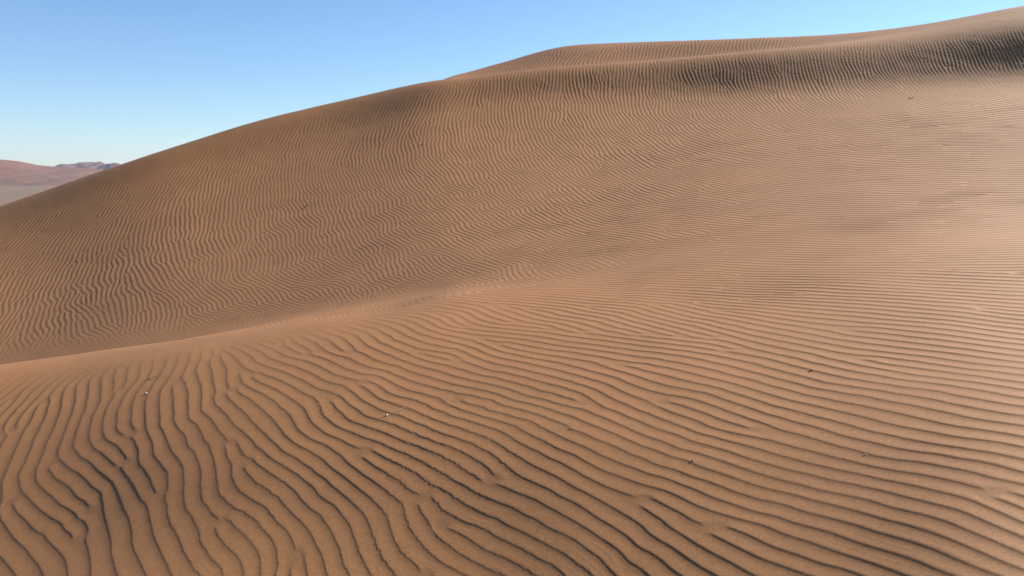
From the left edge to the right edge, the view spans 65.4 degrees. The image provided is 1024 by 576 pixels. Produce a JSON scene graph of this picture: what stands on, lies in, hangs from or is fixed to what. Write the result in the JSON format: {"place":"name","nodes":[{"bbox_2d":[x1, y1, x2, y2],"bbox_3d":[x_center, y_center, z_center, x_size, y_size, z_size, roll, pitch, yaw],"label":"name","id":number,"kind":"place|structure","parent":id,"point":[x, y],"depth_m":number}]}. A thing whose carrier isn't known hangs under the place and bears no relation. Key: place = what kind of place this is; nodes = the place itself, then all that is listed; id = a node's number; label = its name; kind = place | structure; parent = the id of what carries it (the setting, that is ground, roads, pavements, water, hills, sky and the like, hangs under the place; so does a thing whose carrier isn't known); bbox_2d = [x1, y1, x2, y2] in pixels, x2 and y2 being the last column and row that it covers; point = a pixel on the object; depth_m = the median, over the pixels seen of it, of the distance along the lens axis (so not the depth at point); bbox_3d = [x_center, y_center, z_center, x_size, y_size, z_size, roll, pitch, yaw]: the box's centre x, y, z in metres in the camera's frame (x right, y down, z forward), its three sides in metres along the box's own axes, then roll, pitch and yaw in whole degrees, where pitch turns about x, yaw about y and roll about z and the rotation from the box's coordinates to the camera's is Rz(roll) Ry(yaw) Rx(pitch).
{"place":"outdoors","nodes":[
{"label":"outdoors","id":0,"kind":"place"},
{"bbox_2d":[0,186,56,205],"bbox_3d":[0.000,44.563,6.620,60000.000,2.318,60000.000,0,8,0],"label":"desert plain","id":1,"kind":"structure","parent":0,"point":[9,194],"depth_m":1664.20},
{"bbox_2d":[0,159,103,185],"bbox_3d":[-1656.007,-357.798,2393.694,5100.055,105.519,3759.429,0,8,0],"label":"hills","id":2,"kind":"structure","parent":0,"point":[15,173],"depth_m":2550.48},
{"bbox_2d":[54,161,120,169],"bbox_3d":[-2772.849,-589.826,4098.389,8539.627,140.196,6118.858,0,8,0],"label":"hills","id":3,"kind":"structure","parent":0,"point":[98,165],"depth_m":4984.44},
{"bbox_2d":[0,6,1023,575],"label":"dune","id":4,"kind":"structure","parent":0,"point":[646,272],"depth_m":6.29},
{"bbox_2d":[0,0,1023,166],"label":"sky","id":5,"kind":"structure","parent":0,"point":[105,81]}
]}

